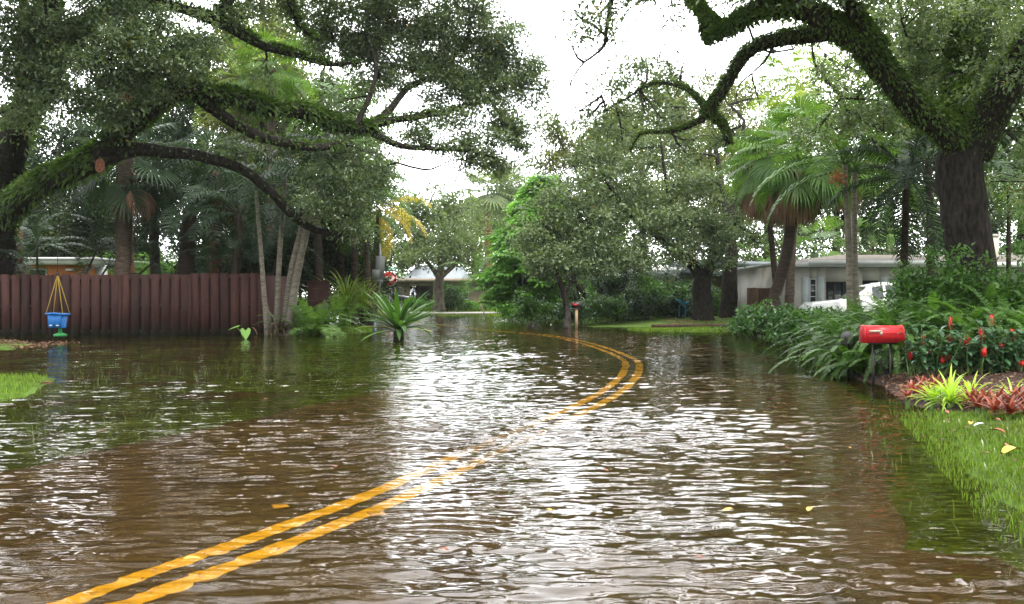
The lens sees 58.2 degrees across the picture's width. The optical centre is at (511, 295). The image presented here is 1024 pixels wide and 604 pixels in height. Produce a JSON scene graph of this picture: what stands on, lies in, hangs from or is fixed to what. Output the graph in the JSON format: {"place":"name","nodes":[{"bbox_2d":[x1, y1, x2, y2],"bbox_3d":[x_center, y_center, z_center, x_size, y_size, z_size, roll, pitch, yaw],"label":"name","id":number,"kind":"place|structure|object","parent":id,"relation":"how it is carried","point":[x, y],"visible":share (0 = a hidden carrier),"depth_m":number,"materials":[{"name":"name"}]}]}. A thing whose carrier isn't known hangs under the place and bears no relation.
{"place":"outdoors","nodes":[
{"label":"outdoors","id":0,"kind":"place"},
{"bbox_2d":[0,371,46,400],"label":"grass","id":1,"kind":"structure","parent":0,"point":[15,379],"depth_m":12.51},
{"bbox_2d":[410,312,500,312],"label":"driveway","id":2,"kind":"structure","parent":0,"point":[459,312],"depth_m":68.03,"materials":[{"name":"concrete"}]},
{"bbox_2d":[381,174,498,311],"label":"round tree","id":3,"kind":"object","parent":2,"relation":"on","point":[435,219],"visible":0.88,"depth_m":69.32,"materials":[{"name":"green plant"}]},
{"bbox_2d":[0,0,1022,295],"label":"sky","id":4,"kind":"structure","parent":0,"point":[542,12],"materials":[{"name":"white"}]},
{"bbox_2d":[0,312,1023,603],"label":"flood water","id":5,"kind":"structure","parent":0,"point":[476,444],"depth_m":6.33,"materials":[{"name":"liquid"}]},
{"bbox_2d":[27,109,115,256],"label":"background tree","id":6,"kind":"object","parent":5,"relation":"on","point":[60,147],"visible":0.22,"depth_m":55.35,"materials":[{"name":"green plant"}]},
{"bbox_2d":[24,257,148,274],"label":"orange house","id":7,"kind":"structure","parent":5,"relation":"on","point":[66,265],"depth_m":44.00,"materials":[{"name":"paint"}]},
{"bbox_2d":[0,213,200,275],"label":"areca palm","id":8,"kind":"object","parent":5,"relation":"on","point":[54,244],"visible":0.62,"depth_m":33.41,"materials":[{"name":"green plant"}]},
{"bbox_2d":[52,106,194,274],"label":"sabal palm","id":9,"kind":"object","parent":5,"relation":"on","point":[126,201],"visible":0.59,"depth_m":32.75,"materials":[{"name":"green plant"}]},
{"bbox_2d":[115,133,268,274],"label":"feather palm","id":10,"kind":"object","parent":5,"relation":"on","point":[185,264],"visible":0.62,"depth_m":34.00,"materials":[{"name":"green plant"}]},
{"bbox_2d":[191,21,285,231],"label":"feather palm","id":11,"kind":"object","parent":5,"relation":"on","point":[236,78],"visible":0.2,"depth_m":39.91,"materials":[{"name":"green plant"}]},
{"bbox_2d":[172,210,328,278],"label":"areca palm","id":12,"kind":"object","parent":5,"relation":"on","point":[221,247],"visible":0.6,"depth_m":33.67,"materials":[{"name":"green plant"}]},
{"bbox_2d":[194,26,356,226],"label":"background tree","id":13,"kind":"object","parent":5,"relation":"on","point":[317,86],"visible":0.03,"depth_m":53.48,"materials":[{"name":"green plant"}]},
{"bbox_2d":[278,65,408,296],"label":"background tree","id":14,"kind":"object","parent":5,"relation":"on","point":[357,101],"visible":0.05,"depth_m":51.24,"materials":[{"name":"green plant"}]},
{"bbox_2d":[294,175,416,325],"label":"feather palm","id":15,"kind":"object","parent":5,"relation":"on","point":[354,266],"visible":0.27,"depth_m":37.24,"materials":[{"name":"green plant"}]},
{"bbox_2d":[332,196,432,315],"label":"coconut palm","id":16,"kind":"object","parent":5,"relation":"on","point":[378,221],"visible":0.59,"depth_m":38.33,"materials":[{"name":"yellow plant"}]},
{"bbox_2d":[382,265,496,306],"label":"tan house","id":17,"kind":"structure","parent":5,"relation":"on","point":[423,279],"depth_m":78.00,"materials":[{"name":"paint"}]},
{"bbox_2d":[453,167,524,267],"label":"tall palm","id":18,"kind":"object","parent":5,"relation":"on","point":[498,203],"visible":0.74,"depth_m":82.78,"materials":[{"name":"plant"}]},
{"bbox_2d":[0,297,1023,525],"bbox_3d":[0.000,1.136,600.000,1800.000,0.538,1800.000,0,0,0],"label":"ground","id":19,"kind":"structure","parent":0,"point":[638,322],"depth_m":9.26,"materials":[{"name":"plant"}]},
{"bbox_2d":[0,100,72,256],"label":"background tree","id":20,"kind":"object","parent":19,"relation":"on","point":[38,209],"visible":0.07,"depth_m":51.09,"materials":[{"name":"green plant"}]},
{"bbox_2d":[23,198,110,256],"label":"dense shrub","id":21,"kind":"object","parent":19,"relation":"on","point":[42,251],"visible":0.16,"depth_m":55.77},
{"bbox_2d":[38,169,166,261],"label":"dense shrub","id":22,"kind":"object","parent":19,"relation":"on","point":[77,248],"visible":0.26,"depth_m":56.29,"materials":[{"name":"plant"}]},
{"bbox_2d":[0,273,263,333],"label":"privacy fence","id":23,"kind":"object","parent":19,"relation":"on","point":[208,303],"visible":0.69,"depth_m":29.96,"materials":[{"name":"paint"}]},
{"bbox_2d":[65,57,198,261],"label":"background tree","id":24,"kind":"object","parent":19,"relation":"on","point":[134,218],"visible":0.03,"depth_m":57.39,"materials":[{"name":"green plant"}]},
{"bbox_2d":[69,134,224,274],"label":"feather palm","id":25,"kind":"object","parent":19,"relation":"on","point":[152,236],"visible":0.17,"depth_m":36.30,"materials":[{"name":"green plant"}]},
{"bbox_2d":[3,355,370,453],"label":"grass","id":26,"kind":"structure","parent":19,"relation":"on","point":[144,402],"depth_m":11.93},
{"bbox_2d":[137,23,279,257],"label":"background tree","id":27,"kind":"object","parent":19,"relation":"on","point":[183,133],"visible":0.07,"depth_m":55.34,"materials":[{"name":"green plant"}]},
{"bbox_2d":[160,127,273,273],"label":"fan palm","id":28,"kind":"object","parent":19,"relation":"on","point":[215,185],"visible":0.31,"depth_m":35.24,"materials":[{"name":"plant"}]},
{"bbox_2d":[162,167,298,273],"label":"feather palm","id":29,"kind":"object","parent":19,"relation":"on","point":[240,216],"visible":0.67,"depth_m":33.36,"materials":[{"name":"green plant"}]},
{"bbox_2d":[194,200,312,287],"bbox_3d":[-10.465,-1.222,37.947,5.631,5.744,3.471,0,0,0],"label":"dense shrub","id":30,"kind":"object","parent":19,"relation":"on","point":[245,271],"visible":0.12,"depth_m":37.27,"materials":[{"name":"green plant"}]},
{"bbox_2d":[193,0,325,285],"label":"background tree","id":31,"kind":"object","parent":19,"relation":"on","point":[255,122],"visible":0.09,"depth_m":46.01,"materials":[{"name":"green plant"}]},
{"bbox_2d":[219,25,320,233],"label":"fan palm","id":32,"kind":"object","parent":19,"relation":"on","point":[271,125],"visible":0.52,"depth_m":38.83,"materials":[{"name":"green plant"}]},
{"bbox_2d":[259,275,286,333],"bbox_3d":[-8.010,0.335,31.053,0.127,2.030,2.381,0,0,7],"label":"fence return","id":33,"kind":"object","parent":19,"relation":"on","point":[270,285],"visible":0.26,"depth_m":30.66,"materials":[{"name":"paint"}]},
{"bbox_2d":[0,0,565,274],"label":"live oak","id":34,"kind":"object","parent":19,"relation":"on","point":[51,43],"visible":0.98,"depth_m":27.29,"materials":[{"name":"green plant"}]},
{"bbox_2d":[45,186,70,336],"bbox_3d":[-12.338,-0.947,24.961,0.530,4.081,0.480,0,0,0],"label":"baby swing","id":35,"kind":"object","parent":34,"relation":"hanging from","point":[58,320],"visible":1,"depth_m":24.89,"materials":[{"name":"blue plastic"}]},
{"bbox_2d":[189,101,393,335],"bbox_3d":[-7.000,-2.394,29.438,6.433,7.814,4.534,0,0,0],"label":"stem clump","id":36,"kind":"object","parent":19,"relation":"on","point":[295,269],"visible":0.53,"depth_m":29.37,"materials":[{"name":"plant"}]},
{"bbox_2d":[253,293,356,337],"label":"palm shrub","id":37,"kind":"object","parent":19,"relation":"on","point":[313,322],"visible":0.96,"depth_m":28.87,"materials":[{"name":"green plant"}]},
{"bbox_2d":[245,212,381,314],"bbox_3d":[-8.181,-1.308,37.977,5.827,5.221,3.282,0,0,0],"label":"dense shrub","id":38,"kind":"object","parent":19,"relation":"on","point":[309,254],"visible":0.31,"depth_m":37.49,"materials":[{"name":"green plant"}]},
{"bbox_2d":[241,150,395,280],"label":"feather palm","id":39,"kind":"object","parent":19,"relation":"on","point":[318,263],"visible":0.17,"depth_m":35.41,"materials":[{"name":"green plant"}]},
{"bbox_2d":[306,281,330,313],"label":"wooden fence","id":40,"kind":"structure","parent":19,"relation":"on","point":[320,290],"depth_m":33.94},
{"bbox_2d":[297,295,367,332],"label":"palm shrub","id":41,"kind":"object","parent":19,"relation":"on","point":[343,324],"visible":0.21,"depth_m":31.64,"materials":[{"name":"green plant"}]},
{"bbox_2d":[277,75,406,321],"bbox_3d":[-6.892,-3.980,38.213,5.402,10.391,5.903,0,0,0],"label":"feather palm","id":42,"kind":"object","parent":19,"relation":"on","point":[340,261],"visible":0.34,"depth_m":37.76,"materials":[{"name":"green plant"}]},
{"bbox_2d":[307,265,392,325],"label":"strap plant","id":43,"kind":"object","parent":19,"relation":"on","point":[345,290],"visible":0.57,"depth_m":34.80,"materials":[{"name":"green plant"}]},
{"bbox_2d":[324,227,417,323],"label":"dense shrub","id":44,"kind":"object","parent":19,"relation":"on","point":[385,285],"visible":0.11,"depth_m":40.81,"materials":[{"name":"green plant"}]},
{"bbox_2d":[330,157,425,325],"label":"coconut palm","id":45,"kind":"object","parent":19,"relation":"on","point":[367,274],"visible":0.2,"depth_m":36.33,"materials":[{"name":"green plant"}]},
{"bbox_2d":[351,290,445,340],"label":"rosette plant","id":46,"kind":"object","parent":19,"relation":"on","point":[398,318],"visible":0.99,"depth_m":26.26,"materials":[{"name":"green plant"}]},
{"bbox_2d":[427,281,472,310],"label":"shrub","id":47,"kind":"object","parent":19,"relation":"on","point":[451,293],"visible":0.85,"depth_m":71.75,"materials":[{"name":"green plant"}]},
{"bbox_2d":[0,317,1023,467],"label":"leaf litter","id":48,"kind":"object","parent":19,"relation":"on","point":[60,343],"visible":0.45,"depth_m":12.41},
{"bbox_2d":[470,173,580,309],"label":"almond tree","id":49,"kind":"object","parent":19,"relation":"on","point":[505,275],"visible":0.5,"depth_m":46.12,"materials":[{"name":"green plant"}]},
{"bbox_2d":[511,286,555,326],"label":"hedge shrub","id":50,"kind":"object","parent":19,"relation":"on","point":[527,308],"visible":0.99,"depth_m":37.02,"materials":[{"name":"green plant"}]},
{"bbox_2d":[502,187,597,328],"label":"young oak","id":51,"kind":"object","parent":19,"relation":"on","point":[558,264],"visible":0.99,"depth_m":36.58,"materials":[{"name":"green plant"}]},
{"bbox_2d":[553,293,607,325],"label":"hedge shrub","id":52,"kind":"object","parent":19,"relation":"on","point":[582,315],"visible":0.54,"depth_m":38.06,"materials":[{"name":"green plant"}]},
{"bbox_2d":[522,103,651,281],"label":"background tree","id":53,"kind":"object","parent":19,"relation":"on","point":[554,156],"visible":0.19,"depth_m":61.86,"materials":[{"name":"green plant"}]},
{"bbox_2d":[580,290,635,322],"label":"hedge shrub","id":54,"kind":"object","parent":19,"relation":"on","point":[611,305],"visible":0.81,"depth_m":39.04,"materials":[{"name":"green plant"}]},
{"bbox_2d":[541,238,708,315],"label":"areca palm","id":55,"kind":"object","parent":19,"relation":"on","point":[600,284],"visible":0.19,"depth_m":45.18,"materials":[{"name":"green plant"}]},
{"bbox_2d":[597,289,668,321],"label":"hedge shrub","id":56,"kind":"object","parent":19,"relation":"on","point":[637,306],"visible":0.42,"depth_m":40.08,"materials":[{"name":"green plant"}]},
{"bbox_2d":[585,254,692,314],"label":"dense shrub","id":57,"kind":"object","parent":19,"relation":"on","point":[617,286],"visible":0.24,"depth_m":46.50,"materials":[{"name":"green plant"}]},
{"bbox_2d":[509,87,782,320],"bbox_3d":[5.859,-4.254,39.939,12.911,11.183,6.536,0,0,-21],"label":"spreading oak","id":58,"kind":"object","parent":19,"relation":"on","point":[608,217],"visible":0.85,"depth_m":38.60,"materials":[{"name":"green plant"}]},
{"bbox_2d":[571,58,720,266],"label":"background tree","id":59,"kind":"object","parent":19,"relation":"on","point":[667,138],"visible":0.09,"depth_m":65.11,"materials":[{"name":"green plant"}]},
{"bbox_2d":[623,285,674,317],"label":"hedge shrub","id":60,"kind":"object","parent":19,"relation":"on","point":[656,294],"visible":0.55,"depth_m":41.33,"materials":[{"name":"green plant"}]},
{"bbox_2d":[653,293,692,317],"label":"hedge shrub","id":61,"kind":"object","parent":19,"relation":"on","point":[674,305],"visible":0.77,"depth_m":41.22,"materials":[{"name":"green plant"}]},
{"bbox_2d":[635,278,720,315],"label":"dense shrub","id":62,"kind":"object","parent":19,"relation":"on","point":[684,290],"visible":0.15,"depth_m":45.72,"materials":[{"name":"green plant"}]},
{"bbox_2d":[659,78,763,275],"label":"background tree","id":63,"kind":"object","parent":19,"relation":"on","point":[706,156],"visible":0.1,"depth_m":66.97,"materials":[{"name":"green plant"}]},
{"bbox_2d":[660,62,799,317],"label":"straight oak","id":64,"kind":"object","parent":19,"relation":"on","point":[729,298],"visible":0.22,"depth_m":43.62,"materials":[{"name":"green plant"}]},
{"bbox_2d":[726,299,764,337],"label":"glossy shrub","id":65,"kind":"object","parent":19,"relation":"on","point":[740,320],"visible":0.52,"depth_m":27.48,"materials":[{"name":"green plant"}]},
{"bbox_2d":[733,295,782,341],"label":"glossy shrub","id":66,"kind":"object","parent":19,"relation":"on","point":[759,323],"visible":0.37,"depth_m":25.14,"materials":[{"name":"green plant"}]},
{"bbox_2d":[706,107,815,261],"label":"background tree","id":67,"kind":"object","parent":19,"relation":"on","point":[762,231],"visible":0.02,"depth_m":63.31,"materials":[{"name":"green plant"}]},
{"bbox_2d":[711,120,818,307],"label":"sabal palm","id":68,"kind":"object","parent":19,"relation":"on","point":[749,210],"visible":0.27,"depth_m":32.94,"materials":[{"name":"green plant"}]},
{"bbox_2d":[542,0,1023,297],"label":"live oak","id":69,"kind":"object","parent":19,"relation":"on","point":[963,117],"visible":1,"depth_m":17.28,"materials":[{"name":"green plant"}]},
{"bbox_2d":[759,301,810,345],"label":"glossy shrub","id":70,"kind":"object","parent":19,"relation":"on","point":[772,319],"visible":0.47,"depth_m":23.51,"materials":[{"name":"green plant"}]},
{"bbox_2d":[761,302,812,348],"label":"glossy shrub","id":71,"kind":"object","parent":19,"relation":"on","point":[786,326],"visible":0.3,"depth_m":21.72,"materials":[{"name":"green plant"}]},
{"bbox_2d":[719,94,870,335],"bbox_3d":[8.194,-2.164,27.070,4.182,6.774,4.207,0,0,0],"label":"sabal palm","id":72,"kind":"object","parent":19,"relation":"on","point":[805,203],"visible":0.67,"depth_m":26.56,"materials":[{"name":"green plant"}]},
{"bbox_2d":[738,43,854,306],"bbox_3d":[11.041,-4.267,35.905,4.857,10.974,4.595,0,0,34],"label":"fan palm","id":73,"kind":"object","parent":19,"relation":"on","point":[790,289],"visible":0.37,"depth_m":35.84,"materials":[{"name":"green plant"}]},
{"bbox_2d":[776,215,860,261],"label":"fan palm","id":74,"kind":"object","parent":19,"relation":"on","point":[818,252],"visible":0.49,"depth_m":45.32,"materials":[{"name":"green plant"}]},
{"bbox_2d":[774,142,879,259],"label":"background tree","id":75,"kind":"object","parent":19,"relation":"on","point":[815,231],"visible":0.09,"depth_m":56.45,"materials":[{"name":"green plant"}]},
{"bbox_2d":[763,300,890,365],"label":"sword fern","id":76,"kind":"object","parent":19,"relation":"on","point":[827,330],"visible":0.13,"depth_m":17.11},
{"bbox_2d":[750,82,926,310],"bbox_3d":[7.950,-1.833,22.203,4.356,6.062,4.416,0,0,0],"label":"areca palm","id":77,"kind":"object","parent":19,"relation":"on","point":[837,177],"visible":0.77,"depth_m":21.95,"materials":[{"name":"green plant"}]},
{"bbox_2d":[774,95,907,294],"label":"sabal palm","id":78,"kind":"object","parent":19,"relation":"on","point":[841,207],"visible":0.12,"depth_m":29.88,"materials":[{"name":"green plant"}]},
{"bbox_2d":[773,41,909,238],"bbox_3d":[11.356,-3.721,31.064,4.837,9.851,5.334,0,0,0],"label":"areca palm","id":79,"kind":"object","parent":19,"relation":"on","point":[810,92],"visible":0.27,"depth_m":30.84,"materials":[{"name":"plant"}]},
{"bbox_2d":[799,282,895,314],"bbox_3d":[13.092,0.458,32.306,5.710,1.865,2.240,0,0,4],"label":"pickup truck","id":80,"kind":"object","parent":19,"relation":"on","point":[840,302],"visible":0.05,"depth_m":31.55,"materials":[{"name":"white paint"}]},
{"bbox_2d":[758,82,942,318],"bbox_3d":[8.220,-2.007,22.256,4.527,6.439,5.013,0,0,0],"label":"areca palm","id":81,"kind":"object","parent":19,"relation":"on","point":[855,274],"visible":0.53,"depth_m":22.23,"materials":[{"name":"green plant"}]},
{"bbox_2d":[826,205,918,254],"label":"fan palm","id":82,"kind":"object","parent":19,"relation":"on","point":[873,248],"visible":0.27,"depth_m":49.74,"materials":[{"name":"green plant"}]},
{"bbox_2d":[737,234,1023,315],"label":"bungalow","id":83,"kind":"object","parent":19,"relation":"on","point":[820,279],"visible":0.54,"depth_m":38.50,"materials":[{"name":"grey paint"}]},
{"bbox_2d":[838,102,942,252],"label":"background tree","id":84,"kind":"object","parent":19,"relation":"on","point":[862,211],"visible":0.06,"depth_m":55.25,"materials":[{"name":"green plant"}]},
{"bbox_2d":[827,127,1006,276],"bbox_3d":[9.131,-1.474,20.959,3.588,5.356,4.250,0,0,10],"label":"feather palm","id":85,"kind":"object","parent":19,"relation":"on","point":[906,180],"visible":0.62,"depth_m":20.93,"materials":[{"name":"green plant"}]},
{"bbox_2d":[811,0,1023,183],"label":"background tree","id":86,"kind":"object","parent":19,"relation":"on","point":[1004,144],"visible":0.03,"depth_m":32.31,"materials":[{"name":"green plant"}]},
{"bbox_2d":[829,102,1023,277],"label":"feather palm","id":87,"kind":"object","parent":19,"relation":"on","point":[928,172],"visible":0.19,"depth_m":23.95,"materials":[{"name":"green plant"}]},
{"bbox_2d":[850,361,1023,411],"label":"mulch bed","id":88,"kind":"object","parent":19,"relation":"on","point":[919,403],"visible":0.15,"depth_m":11.73,"materials":[{"name":"wood"}]},
{"bbox_2d":[768,305,938,375],"bbox_3d":[6.066,0.826,15.138,3.286,1.362,3.017,0,0,-43],"label":"sword fern","id":89,"kind":"object","parent":88,"relation":"on","point":[819,340],"visible":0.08,"depth_m":14.95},
{"bbox_2d":[781,311,938,375],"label":"sword fern","id":90,"kind":"object","parent":88,"relation":"on","point":[811,357],"visible":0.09,"depth_m":15.31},
{"bbox_2d":[790,316,956,379],"bbox_3d":[5.544,0.857,14.308,2.316,1.076,2.221,0,0,0],"label":"sword fern","id":91,"kind":"object","parent":88,"relation":"on","point":[864,359],"visible":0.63,"depth_m":13.95,"materials":[{"name":"plant"}]},
{"bbox_2d":[787,300,965,377],"bbox_3d":[5.972,0.665,14.646,3.146,1.222,2.854,0,0,-32],"label":"sword fern","id":92,"kind":"object","parent":88,"relation":"on","point":[897,357],"visible":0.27,"depth_m":14.04,"materials":[{"name":"plant"}]},
{"bbox_2d":[859,325,904,382],"bbox_3d":[5.294,0.912,13.196,0.592,0.996,0.224,0,0,0],"label":"mailbox","id":93,"kind":"object","parent":88,"relation":"on","point":[873,335],"visible":0.99,"depth_m":13.12,"materials":[{"name":"metal"}]},
{"bbox_2d":[825,279,991,342],"bbox_3d":[6.937,0.508,15.294,3.161,1.666,3.254,0,0,0],"label":"sword fern","id":94,"kind":"object","parent":88,"relation":"on","point":[879,302],"visible":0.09,"depth_m":15.01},
{"bbox_2d":[815,291,1010,381],"bbox_3d":[6.362,0.648,14.257,3.175,1.450,2.824,0,0,31],"label":"sword fern","id":95,"kind":"object","parent":88,"relation":"on","point":[895,323],"visible":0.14,"depth_m":13.98,"materials":[{"name":"plant"}]},
{"bbox_2d":[896,322,936,376],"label":"firespike plant","id":96,"kind":"object","parent":88,"relation":"on","point":[910,355],"visible":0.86,"depth_m":12.58,"materials":[{"name":"green plant"}]},
{"bbox_2d":[885,227,969,318],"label":"leafy shrub","id":97,"kind":"object","parent":88,"relation":"on","point":[910,290],"visible":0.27,"depth_m":15.77,"materials":[{"name":"green plant"}]},
{"bbox_2d":[851,300,1023,374],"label":"sword fern","id":98,"kind":"object","parent":88,"relation":"on","point":[995,323],"visible":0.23,"depth_m":13.66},
{"bbox_2d":[911,336,968,377],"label":"firespike plant","id":99,"kind":"object","parent":88,"relation":"on","point":[937,365],"visible":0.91,"depth_m":12.23,"materials":[{"name":"green plant"}]},
{"bbox_2d":[908,363,980,412],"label":"spider plant","id":100,"kind":"object","parent":88,"relation":"on","point":[949,391],"visible":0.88,"depth_m":9.78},
{"bbox_2d":[933,329,988,375],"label":"firespike plant","id":101,"kind":"object","parent":88,"relation":"on","point":[942,334],"visible":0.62,"depth_m":12.36,"materials":[{"name":"green plant"}]},
{"bbox_2d":[904,281,1023,370],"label":"sword fern","id":102,"kind":"object","parent":88,"relation":"on","point":[987,316],"visible":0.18,"depth_m":13.45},
{"bbox_2d":[916,243,1014,323],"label":"leafy shrub","id":103,"kind":"object","parent":88,"relation":"on","point":[972,299],"visible":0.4,"depth_m":15.00,"materials":[{"name":"green plant"}]},
{"bbox_2d":[948,326,1019,374],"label":"firespike plant","id":104,"kind":"object","parent":88,"relation":"on","point":[983,350],"visible":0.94,"depth_m":12.15,"materials":[{"name":"green plant"}]},
{"bbox_2d":[978,329,1023,373],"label":"firespike plant","id":105,"kind":"object","parent":88,"relation":"on","point":[1000,357],"visible":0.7,"depth_m":12.09,"materials":[{"name":"green plant"}]},
{"bbox_2d":[981,242,1023,321],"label":"leafy shrub","id":106,"kind":"object","parent":88,"relation":"on","point":[1017,284],"visible":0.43,"depth_m":15.29,"materials":[{"name":"green plant"}]},
{"bbox_2d":[878,393,1023,560],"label":"grass","id":107,"kind":"structure","parent":19,"relation":"on","point":[967,447],"depth_m":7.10,"materials":[{"name":"plant"}]},
{"bbox_2d":[920,136,1023,286],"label":"tree","id":108,"kind":"object","parent":19,"relation":"on","point":[1008,239],"visible":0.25,"depth_m":24.96,"materials":[{"name":"green plant"}]},
{"bbox_2d":[984,121,1023,253],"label":"background tree","id":109,"kind":"object","parent":19,"relation":"on","point":[996,217],"visible":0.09,"depth_m":54.77,"materials":[{"name":"green plant"}]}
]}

